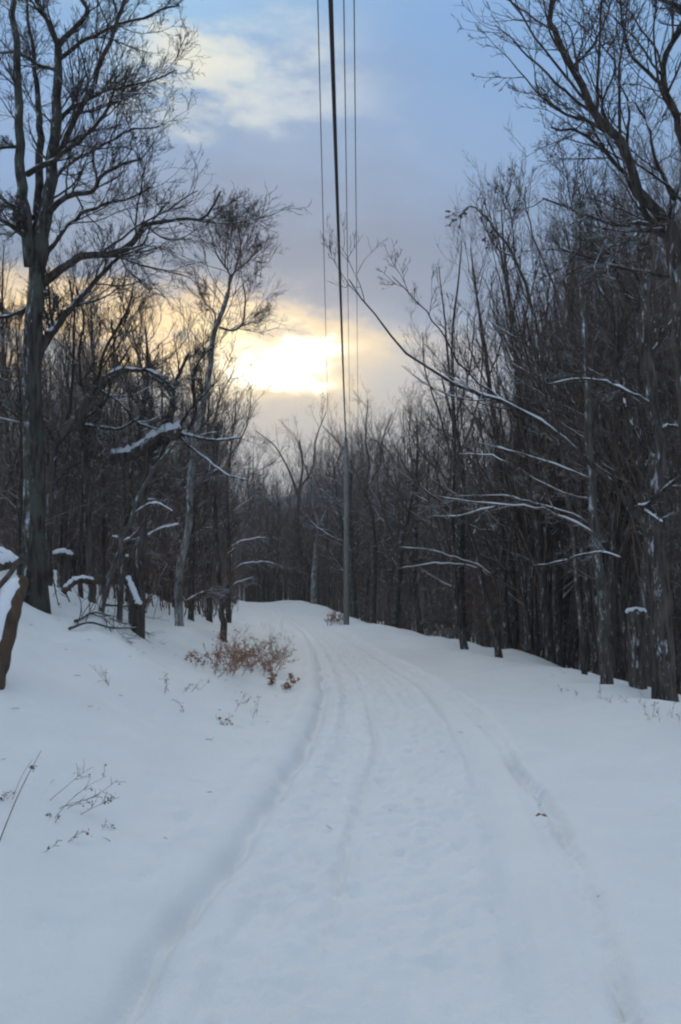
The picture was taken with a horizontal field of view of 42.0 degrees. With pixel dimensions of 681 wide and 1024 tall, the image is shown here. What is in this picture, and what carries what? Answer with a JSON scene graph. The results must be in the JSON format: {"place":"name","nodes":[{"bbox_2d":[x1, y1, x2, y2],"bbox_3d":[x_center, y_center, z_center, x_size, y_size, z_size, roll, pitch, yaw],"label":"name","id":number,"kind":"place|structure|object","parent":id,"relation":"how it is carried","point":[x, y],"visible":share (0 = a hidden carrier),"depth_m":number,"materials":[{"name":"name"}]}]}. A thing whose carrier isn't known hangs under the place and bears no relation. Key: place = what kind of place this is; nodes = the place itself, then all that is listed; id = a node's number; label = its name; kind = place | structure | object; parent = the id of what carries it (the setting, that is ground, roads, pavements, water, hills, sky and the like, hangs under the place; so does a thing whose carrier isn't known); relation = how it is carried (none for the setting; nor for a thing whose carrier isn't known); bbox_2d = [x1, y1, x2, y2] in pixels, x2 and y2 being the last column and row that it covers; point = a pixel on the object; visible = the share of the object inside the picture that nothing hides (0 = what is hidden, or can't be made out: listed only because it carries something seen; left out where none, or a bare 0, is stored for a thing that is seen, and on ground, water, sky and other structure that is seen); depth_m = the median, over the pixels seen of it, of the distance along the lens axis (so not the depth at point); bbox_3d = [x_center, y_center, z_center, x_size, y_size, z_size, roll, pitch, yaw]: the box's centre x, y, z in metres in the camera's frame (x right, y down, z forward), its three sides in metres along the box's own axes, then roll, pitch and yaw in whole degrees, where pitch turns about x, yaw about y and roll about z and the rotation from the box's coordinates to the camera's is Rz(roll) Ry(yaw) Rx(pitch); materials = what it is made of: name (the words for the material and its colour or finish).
{"place":"outdoors","nodes":[
{"label":"outdoors","id":0,"kind":"place"},
{"bbox_2d":[0,569,680,1023],"bbox_3d":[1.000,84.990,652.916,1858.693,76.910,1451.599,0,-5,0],"label":"ground","id":1,"kind":"structure","parent":0,"point":[80,913],"depth_m":7.25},
{"bbox_2d":[0,278,24,502],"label":"sapling clump","id":2,"kind":"object","parent":1,"relation":"on","point":[8,331],"visible":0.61,"depth_m":15.01,"materials":[{"name":"brown plant"}]},
{"bbox_2d":[0,575,28,689],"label":"leaning log","id":3,"kind":"object","parent":1,"relation":"on","point":[13,594],"visible":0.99,"depth_m":7.85,"materials":[{"name":"brown wood"}]},
{"bbox_2d":[0,305,54,527],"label":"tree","id":4,"kind":"object","parent":1,"relation":"on","point":[7,485],"visible":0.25,"depth_m":18.67,"materials":[{"name":"brown plant"}]},
{"bbox_2d":[0,232,78,552],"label":"forest tree","id":5,"kind":"object","parent":1,"relation":"on","point":[12,353],"visible":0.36,"depth_m":21.95,"materials":[{"name":"brown plant"}]},
{"bbox_2d":[0,266,88,535],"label":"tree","id":6,"kind":"object","parent":1,"relation":"on","point":[47,403],"visible":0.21,"depth_m":20.11,"materials":[{"name":"brown plant"}]},
{"bbox_2d":[0,276,88,523],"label":"oak tree","id":7,"kind":"object","parent":1,"relation":"on","point":[49,388],"visible":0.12,"depth_m":32.19,"materials":[{"name":"brown plant"}]},
{"bbox_2d":[0,295,89,574],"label":"boughed tree","id":8,"kind":"object","parent":1,"relation":"on","point":[19,498],"visible":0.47,"depth_m":14.59,"materials":[{"name":"brown plant"}]},
{"bbox_2d":[57,555,71,591],"bbox_3d":[-5.280,1.278,16.953,0.301,0.990,0.289,0,-5,0],"label":"snow capped stump","id":9,"kind":"object","parent":1,"relation":"on","point":[64,569],"visible":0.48,"depth_m":16.85,"materials":[{"name":"wood"}]},
{"bbox_2d":[46,366,93,547],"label":"forest tree","id":10,"kind":"object","parent":1,"relation":"on","point":[67,522],"visible":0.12,"depth_m":22.90,"materials":[{"name":"brown plant"}]},
{"bbox_2d":[43,335,118,548],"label":"forest tree","id":11,"kind":"object","parent":1,"relation":"on","point":[62,510],"visible":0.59,"depth_m":18.79,"materials":[{"name":"brown plant"}]},
{"bbox_2d":[43,310,124,598],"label":"forest tree","id":12,"kind":"object","parent":1,"relation":"on","point":[72,457],"visible":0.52,"depth_m":17.36,"materials":[{"name":"brown plant"}]},
{"bbox_2d":[43,287,135,574],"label":"forest tree","id":13,"kind":"object","parent":1,"relation":"on","point":[91,341],"visible":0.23,"depth_m":24.43,"materials":[{"name":"brown plant"}]},
{"bbox_2d":[22,231,164,603],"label":"forest tree","id":14,"kind":"object","parent":1,"relation":"on","point":[84,445],"visible":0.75,"depth_m":15.07,"materials":[{"name":"brown plant"}]},
{"bbox_2d":[43,224,152,579],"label":"forest tree","id":15,"kind":"object","parent":1,"relation":"on","point":[106,570],"visible":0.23,"depth_m":25.51,"materials":[{"name":"brown plant"}]},
{"bbox_2d":[0,229,198,585],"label":"forest tree","id":16,"kind":"object","parent":1,"relation":"on","point":[64,431],"visible":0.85,"depth_m":14.64,"materials":[{"name":"brown plant"}]},
{"bbox_2d":[68,573,146,635],"bbox_3d":[-3.621,1.718,13.756,1.245,1.719,4.219,0,-5,0],"label":"fallen branch","id":17,"kind":"object","parent":1,"relation":"on","point":[89,622],"visible":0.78,"depth_m":12.49,"materials":[{"name":"wood"}]},
{"bbox_2d":[82,327,138,596],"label":"forest tree","id":18,"kind":"object","parent":1,"relation":"on","point":[104,541],"visible":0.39,"depth_m":19.30,"materials":[{"name":"brown plant"}]},
{"bbox_2d":[0,393,257,617],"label":"undergrowth","id":19,"kind":"object","parent":1,"relation":"on","point":[4,541],"visible":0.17,"depth_m":22.41,"materials":[{"name":"brown plant"}]},
{"bbox_2d":[59,274,198,601],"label":"oak tree","id":20,"kind":"object","parent":1,"relation":"on","point":[139,350],"visible":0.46,"depth_m":21.16,"materials":[{"name":"brown plant"}]},
{"bbox_2d":[91,346,166,624],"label":"forest tree","id":21,"kind":"object","parent":1,"relation":"on","point":[129,567],"visible":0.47,"depth_m":18.21,"materials":[{"name":"brown plant"}]},
{"bbox_2d":[99,441,186,612],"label":"leaning sapling","id":22,"kind":"object","parent":1,"relation":"on","point":[123,539],"visible":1,"depth_m":14.22,"materials":[{"name":"brown plant"}]},
{"bbox_2d":[110,505,182,623],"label":"leaning sapling","id":23,"kind":"object","parent":1,"relation":"on","point":[126,558],"visible":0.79,"depth_m":16.45,"materials":[{"name":"brown plant"}]},
{"bbox_2d":[45,284,251,599],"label":"oak tree","id":24,"kind":"object","parent":1,"relation":"on","point":[176,464],"visible":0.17,"depth_m":28.49,"materials":[{"name":"brown plant"}]},
{"bbox_2d":[74,342,228,592],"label":"boughed tree","id":25,"kind":"object","parent":1,"relation":"on","point":[158,472],"visible":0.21,"depth_m":23.91,"materials":[{"name":"brown plant"}]},
{"bbox_2d":[0,0,311,613],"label":"oak tree","id":26,"kind":"object","parent":1,"relation":"on","point":[37,249],"visible":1,"depth_m":13.16,"materials":[{"name":"brown plant"}]},
{"bbox_2d":[97,340,218,607],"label":"boughed tree","id":27,"kind":"object","parent":1,"relation":"on","point":[170,571],"visible":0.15,"depth_m":25.05,"materials":[{"name":"brown plant"}]},
{"bbox_2d":[148,299,232,620],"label":"forest tree","id":28,"kind":"object","parent":1,"relation":"on","point":[191,557],"visible":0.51,"depth_m":23.09,"materials":[{"name":"brown plant"}]},
{"bbox_2d":[95,311,290,639],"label":"broken tree","id":29,"kind":"object","parent":1,"relation":"on","point":[148,448],"visible":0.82,"depth_m":15.54,"materials":[{"name":"brown plant"}]},
{"bbox_2d":[164,384,233,616],"bbox_3d":[-4.934,-0.267,31.142,2.637,9.000,2.302,2,-5,-23],"label":"sapling clump","id":30,"kind":"object","parent":1,"relation":"on","point":[212,562],"visible":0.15,"depth_m":31.14,"materials":[{"name":"brown plant"}]},
{"bbox_2d":[152,310,246,622],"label":"forest tree","id":31,"kind":"object","parent":1,"relation":"on","point":[209,616],"visible":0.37,"depth_m":26.98,"materials":[{"name":"brown plant"}]},
{"bbox_2d":[132,183,293,625],"bbox_3d":[-2.763,-2.230,19.095,3.505,10.025,2.594,0,-5,0],"label":"birch tree","id":32,"kind":"object","parent":1,"relation":"on","point":[178,597],"visible":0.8,"depth_m":19.28,"materials":[{"name":"brown plant"}]},
{"bbox_2d":[199,371,271,622],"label":"forest tree","id":33,"kind":"object","parent":1,"relation":"on","point":[228,595],"visible":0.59,"depth_m":33.05,"materials":[{"name":"brown plant"}]},
{"bbox_2d":[183,362,300,642],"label":"forest tree","id":34,"kind":"object","parent":1,"relation":"on","point":[221,609],"visible":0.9,"depth_m":21.00,"materials":[{"name":"brown plant"}]},
{"bbox_2d":[201,628,297,676],"bbox_3d":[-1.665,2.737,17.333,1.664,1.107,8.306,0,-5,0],"label":"leafy shrub","id":35,"kind":"object","parent":1,"relation":"on","point":[243,656],"visible":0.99,"depth_m":16.61,"materials":[{"name":"brown plant"}]},
{"bbox_2d":[0,319,517,623],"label":"woods","id":36,"kind":"object","parent":1,"relation":"on","point":[285,588],"visible":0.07,"depth_m":100.29,"materials":[{"name":"brown plant"}]},
{"bbox_2d":[244,476,293,601],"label":"oak tree","id":37,"kind":"object","parent":1,"relation":"on","point":[264,572],"visible":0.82,"depth_m":94.53,"materials":[{"name":"brown plant"}]},
{"bbox_2d":[256,469,301,601],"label":"oak tree","id":38,"kind":"object","parent":1,"relation":"on","point":[276,598],"visible":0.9,"depth_m":93.32,"materials":[{"name":"brown plant"}]},
{"bbox_2d":[239,380,341,600],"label":"oak tree","id":39,"kind":"object","parent":1,"relation":"on","point":[288,521],"visible":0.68,"depth_m":100.57,"materials":[{"name":"brown plant"}]},
{"bbox_2d":[11,543,574,645],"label":"undergrowth","id":40,"kind":"object","parent":1,"relation":"on","point":[386,618],"visible":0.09,"depth_m":57.71,"materials":[{"name":"brown plant"}]},
{"bbox_2d":[284,470,332,600],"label":"oak tree","id":41,"kind":"object","parent":1,"relation":"on","point":[304,585],"visible":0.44,"depth_m":99.66,"materials":[{"name":"brown plant"}]},
{"bbox_2d":[295,458,342,607],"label":"forest tree","id":42,"kind":"object","parent":1,"relation":"on","point":[326,568],"visible":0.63,"depth_m":73.47,"materials":[{"name":"brown plant"}]},
{"bbox_2d":[285,430,360,603],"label":"birch tree","id":43,"kind":"object","parent":1,"relation":"on","point":[314,582],"visible":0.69,"depth_m":75.04,"materials":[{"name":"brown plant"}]},
{"bbox_2d":[303,428,386,618],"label":"oak tree","id":44,"kind":"object","parent":1,"relation":"on","point":[352,559],"visible":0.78,"depth_m":58.20,"materials":[{"name":"brown plant"}]},
{"bbox_2d":[295,431,394,608],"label":"oak tree","id":45,"kind":"object","parent":1,"relation":"on","point":[335,516],"visible":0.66,"depth_m":61.69,"materials":[{"name":"brown plant"}]},
{"bbox_2d":[344,437,348,624],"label":"utility pole","id":46,"kind":"object","parent":1,"relation":"on","point":[346,557],"visible":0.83,"depth_m":49.94,"materials":[{"name":"grey wood"}]},
{"bbox_2d":[328,0,345,440],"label":"power cable","id":47,"kind":"object","parent":46,"relation":"attached to","point":[331,36],"visible":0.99,"depth_m":15.03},
{"bbox_2d":[321,378,430,623],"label":"oak tree","id":48,"kind":"object","parent":1,"relation":"on","point":[373,535],"visible":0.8,"depth_m":54.17,"materials":[{"name":"brown plant"}]},
{"bbox_2d":[329,433,424,621],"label":"oak tree","id":49,"kind":"object","parent":1,"relation":"on","point":[368,575],"visible":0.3,"depth_m":65.64,"materials":[{"name":"brown plant"}]},
{"bbox_2d":[349,431,428,624],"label":"oak tree","id":50,"kind":"object","parent":1,"relation":"on","point":[389,562],"visible":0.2,"depth_m":68.65,"materials":[{"name":"brown plant"}]},
{"bbox_2d":[356,385,447,628],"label":"oak tree","id":51,"kind":"object","parent":1,"relation":"on","point":[390,522],"visible":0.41,"depth_m":60.25,"materials":[{"name":"brown plant"}]},
{"bbox_2d":[359,421,449,634],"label":"oak tree","id":52,"kind":"object","parent":1,"relation":"on","point":[415,560],"visible":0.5,"depth_m":51.93,"materials":[{"name":"brown plant"}]},
{"bbox_2d":[362,378,471,627],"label":"oak tree","id":53,"kind":"object","parent":1,"relation":"on","point":[399,553],"visible":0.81,"depth_m":50.23,"materials":[{"name":"brown plant"}]},
{"bbox_2d":[406,431,447,634],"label":"maple tree","id":54,"kind":"object","parent":1,"relation":"on","point":[427,577],"visible":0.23,"depth_m":65.52,"materials":[{"name":"brown plant"}]},
{"bbox_2d":[403,214,491,649],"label":"forest tree","id":55,"kind":"object","parent":1,"relation":"on","point":[460,626],"visible":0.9,"depth_m":27.22,"materials":[{"name":"brown plant"}]},
{"bbox_2d":[412,393,483,632],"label":"forest tree","id":56,"kind":"object","parent":1,"relation":"on","point":[446,470],"visible":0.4,"depth_m":46.59,"materials":[{"name":"brown plant"}]},
{"bbox_2d":[378,329,519,638],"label":"oak tree","id":57,"kind":"object","parent":1,"relation":"on","point":[461,536],"visible":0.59,"depth_m":41.36,"materials":[{"name":"brown plant"}]},
{"bbox_2d":[409,323,489,635],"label":"forest tree","id":58,"kind":"object","parent":1,"relation":"on","point":[447,428],"visible":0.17,"depth_m":48.44,"materials":[{"name":"brown plant"}]},
{"bbox_2d":[397,246,503,657],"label":"forest tree","id":59,"kind":"object","parent":1,"relation":"on","point":[481,570],"visible":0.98,"depth_m":23.08,"materials":[{"name":"brown plant"}]},
{"bbox_2d":[401,426,522,646],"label":"boughed tree","id":60,"kind":"object","parent":1,"relation":"on","point":[489,555],"visible":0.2,"depth_m":43.54,"materials":[{"name":"brown plant"}]},
{"bbox_2d":[449,373,502,648],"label":"forest tree","id":61,"kind":"object","parent":1,"relation":"on","point":[493,566],"visible":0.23,"depth_m":45.81,"materials":[{"name":"brown plant"}]},
{"bbox_2d":[460,535,499,646],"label":"beech sapling","id":62,"kind":"object","parent":1,"relation":"on","point":[480,593],"visible":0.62,"depth_m":41.07,"materials":[{"name":"brown plant"}]},
{"bbox_2d":[434,166,552,648],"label":"forest tree","id":63,"kind":"object","parent":1,"relation":"on","point":[506,629],"visible":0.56,"depth_m":29.52,"materials":[{"name":"brown plant"}]},
{"bbox_2d":[320,143,680,701],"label":"oak tree","id":64,"kind":"object","parent":1,"relation":"on","point":[651,519],"visible":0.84,"depth_m":12.32,"materials":[{"name":"brown plant"}]},
{"bbox_2d":[439,272,564,649],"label":"oak tree","id":65,"kind":"object","parent":1,"relation":"on","point":[513,612],"visible":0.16,"depth_m":36.22,"materials":[{"name":"plant"}]},
{"bbox_2d":[437,336,579,624],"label":"boughed tree","id":66,"kind":"object","parent":1,"relation":"on","point":[566,587],"visible":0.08,"depth_m":33.19,"materials":[{"name":"brown plant"}]},
{"bbox_2d":[444,115,587,654],"bbox_3d":[5.755,-3.505,28.097,4.404,18.089,5.394,1,-3,-42],"label":"forest tree","id":67,"kind":"object","parent":1,"relation":"on","point":[525,580],"visible":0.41,"depth_m":27.91,"materials":[{"name":"brown plant"}]},
{"bbox_2d":[445,166,587,674],"bbox_3d":[3.173,-1.681,16.283,2.506,9.747,0.964,0,-5,0],"label":"leafy sapling","id":68,"kind":"object","parent":1,"relation":"on","point":[583,660],"visible":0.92,"depth_m":16.29,"materials":[{"name":"plant"}]},
{"bbox_2d":[421,160,619,684],"bbox_3d":[2.897,-1.448,13.993,3.348,8.932,2.045,0,-5,0],"label":"boughed tree","id":69,"kind":"object","parent":1,"relation":"on","point":[606,670],"visible":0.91,"depth_m":14.04,"materials":[{"name":"brown plant"}]},
{"bbox_2d":[472,185,577,653],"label":"forest tree","id":70,"kind":"object","parent":1,"relation":"on","point":[528,573],"visible":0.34,"depth_m":26.98,"materials":[{"name":"brown plant"}]},
{"bbox_2d":[464,126,595,664],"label":"forest tree","id":71,"kind":"object","parent":1,"relation":"on","point":[542,551],"visible":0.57,"depth_m":24.94,"materials":[{"name":"brown plant"}]},
{"bbox_2d":[381,524,680,684],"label":"undergrowth","id":72,"kind":"object","parent":1,"relation":"on","point":[445,628],"visible":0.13,"depth_m":44.93,"materials":[{"name":"brown plant"}]},
{"bbox_2d":[470,251,592,657],"bbox_3d":[6.082,-1.408,26.914,4.530,12.711,4.352,0,-5,2],"label":"sapling clump","id":73,"kind":"object","parent":1,"relation":"on","point":[539,651],"visible":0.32,"depth_m":25.85,"materials":[{"name":"brown plant"}]},
{"bbox_2d":[477,214,598,631],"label":"forest tree","id":74,"kind":"object","parent":1,"relation":"on","point":[561,593],"visible":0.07,"depth_m":27.26,"materials":[{"name":"brown plant"}]},
{"bbox_2d":[501,207,596,667],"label":"maple tree","id":75,"kind":"object","parent":1,"relation":"on","point":[556,619],"visible":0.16,"depth_m":25.95,"materials":[{"name":"brown plant"}]},
{"bbox_2d":[492,144,631,674],"bbox_3d":[5.763,-2.129,22.002,4.426,14.162,4.038,-1,-5,14],"label":"forest tree","id":76,"kind":"object","parent":1,"relation":"on","point":[587,594],"visible":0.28,"depth_m":22.16,"materials":[{"name":"brown plant"}]},
{"bbox_2d":[499,206,629,668],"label":"forest tree","id":77,"kind":"object","parent":1,"relation":"on","point":[575,650],"depth_m":29.34,"materials":[{"name":"brown plant"}]},
{"bbox_2d":[452,0,680,443],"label":"maple tree","id":78,"kind":"object","parent":1,"relation":"on","point":[667,231],"visible":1,"depth_m":9.18,"materials":[{"name":"brown plant"}]},
{"bbox_2d":[506,241,626,667],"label":"oak tree","id":79,"kind":"object","parent":1,"relation":"on","point":[566,581],"depth_m":35.15,"materials":[{"name":"plant"}]},
{"bbox_2d":[478,93,668,674],"bbox_3d":[5.530,-2.392,19.439,4.306,13.755,3.923,1,-5,-13],"label":"forest tree","id":80,"kind":"object","parent":1,"relation":"on","point":[594,588],"visible":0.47,"depth_m":19.76,"materials":[{"name":"brown plant"}]},
{"bbox_2d":[524,236,630,667],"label":"forest tree","id":81,"kind":"object","parent":1,"relation":"on","point":[585,495],"visible":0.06,"depth_m":24.49,"materials":[{"name":"brown plant"}]},
{"bbox_2d":[532,101,666,671],"bbox_3d":[7.909,-3.325,25.660,5.519,17.696,5.466,2,-4,5],"label":"forest tree","id":82,"kind":"object","parent":1,"relation":"on","point":[587,646],"visible":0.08,"depth_m":24.79,"materials":[{"name":"brown plant"}]},
{"bbox_2d":[529,175,670,589],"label":"maple tree","id":83,"kind":"object","parent":1,"relation":"on","point":[626,338],"visible":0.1,"depth_m":22.59,"materials":[{"name":"brown plant"}]},
{"bbox_2d":[524,121,678,681],"bbox_3d":[5.873,-2.271,19.409,3.350,13.762,4.104,-3,-7,26],"label":"forest tree","id":84,"kind":"object","parent":1,"relation":"on","point":[623,584],"visible":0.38,"depth_m":19.17,"materials":[{"name":"brown plant"}]},
{"bbox_2d":[543,190,663,606],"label":"forest tree","id":85,"kind":"object","parent":1,"relation":"on","point":[636,602],"visible":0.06,"depth_m":22.86,"materials":[{"name":"brown plant"}]},
{"bbox_2d":[539,191,674,678],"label":"forest tree","id":86,"kind":"object","parent":1,"relation":"on","point":[613,562],"visible":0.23,"depth_m":18.56,"materials":[{"name":"brown plant"}]},
{"bbox_2d":[541,194,680,638],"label":"forest tree","id":87,"kind":"object","parent":1,"relation":"on","point":[678,611],"visible":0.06,"depth_m":20.80,"materials":[{"name":"brown plant"}]},
{"bbox_2d":[551,148,680,675],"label":"forest tree","id":88,"kind":"object","parent":1,"relation":"on","point":[642,489],"visible":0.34,"depth_m":16.69,"materials":[{"name":"brown plant"}]},
{"bbox_2d":[575,155,680,680],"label":"forest tree","id":89,"kind":"object","parent":1,"relation":"on","point":[633,598],"visible":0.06,"depth_m":20.55,"materials":[{"name":"brown plant"}]},
{"bbox_2d":[576,119,680,686],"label":"maple tree","id":90,"kind":"object","parent":1,"relation":"on","point":[644,601],"visible":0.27,"depth_m":17.10,"materials":[{"name":"brown plant"}]},
{"bbox_2d":[578,142,680,565],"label":"maple tree","id":91,"kind":"object","parent":1,"relation":"on","point":[631,290],"visible":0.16,"depth_m":19.57,"materials":[{"name":"brown plant"}]},
{"bbox_2d":[585,187,680,588],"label":"forest tree","id":92,"kind":"object","parent":1,"relation":"on","point":[671,504],"visible":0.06,"depth_m":18.36,"materials":[{"name":"brown plant"}]},
{"bbox_2d":[625,607,647,689],"bbox_3d":[4.371,2.140,13.068,0.275,1.476,0.273,5,-7,-44],"label":"snow capped stump","id":93,"kind":"object","parent":1,"relation":"on","point":[636,647],"visible":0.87,"depth_m":12.98,"materials":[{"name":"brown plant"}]},
{"bbox_2d":[607,125,680,520],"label":"maple tree","id":94,"kind":"object","parent":1,"relation":"on","point":[640,161],"visible":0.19,"depth_m":18.90,"materials":[{"name":"brown plant"}]},
{"bbox_2d":[620,329,680,694],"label":"sapling clump","id":95,"kind":"object","parent":1,"relation":"on","point":[671,550],"visible":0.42,"depth_m":14.77,"materials":[{"name":"brown plant"}]},
{"bbox_2d":[624,112,680,485],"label":"maple tree","id":96,"kind":"object","parent":1,"relation":"on","point":[667,321],"visible":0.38,"depth_m":14.68,"materials":[{"name":"brown plant"}]},
{"bbox_2d":[643,269,680,604],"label":"sapling clump","id":97,"kind":"object","parent":1,"relation":"on","point":[675,504],"visible":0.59,"depth_m":13.74,"materials":[{"name":"brown plant"}]},
{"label":"utility pole","id":98,"kind":"object","parent":1,"relation":"on","visible":0},
{"bbox_2d":[343,0,350,464],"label":"overhead wire","id":99,"kind":"object","parent":98,"relation":"attached to","point":[346,172],"visible":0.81,"depth_m":22.18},
{"bbox_2d":[0,0,680,501],"label":"sky","id":100,"kind":"structure","parent":0,"point":[255,114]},
{"bbox_2d":[62,602,680,1023],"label":"road","id":101,"kind":"structure","parent":0,"point":[438,870],"depth_m":4.63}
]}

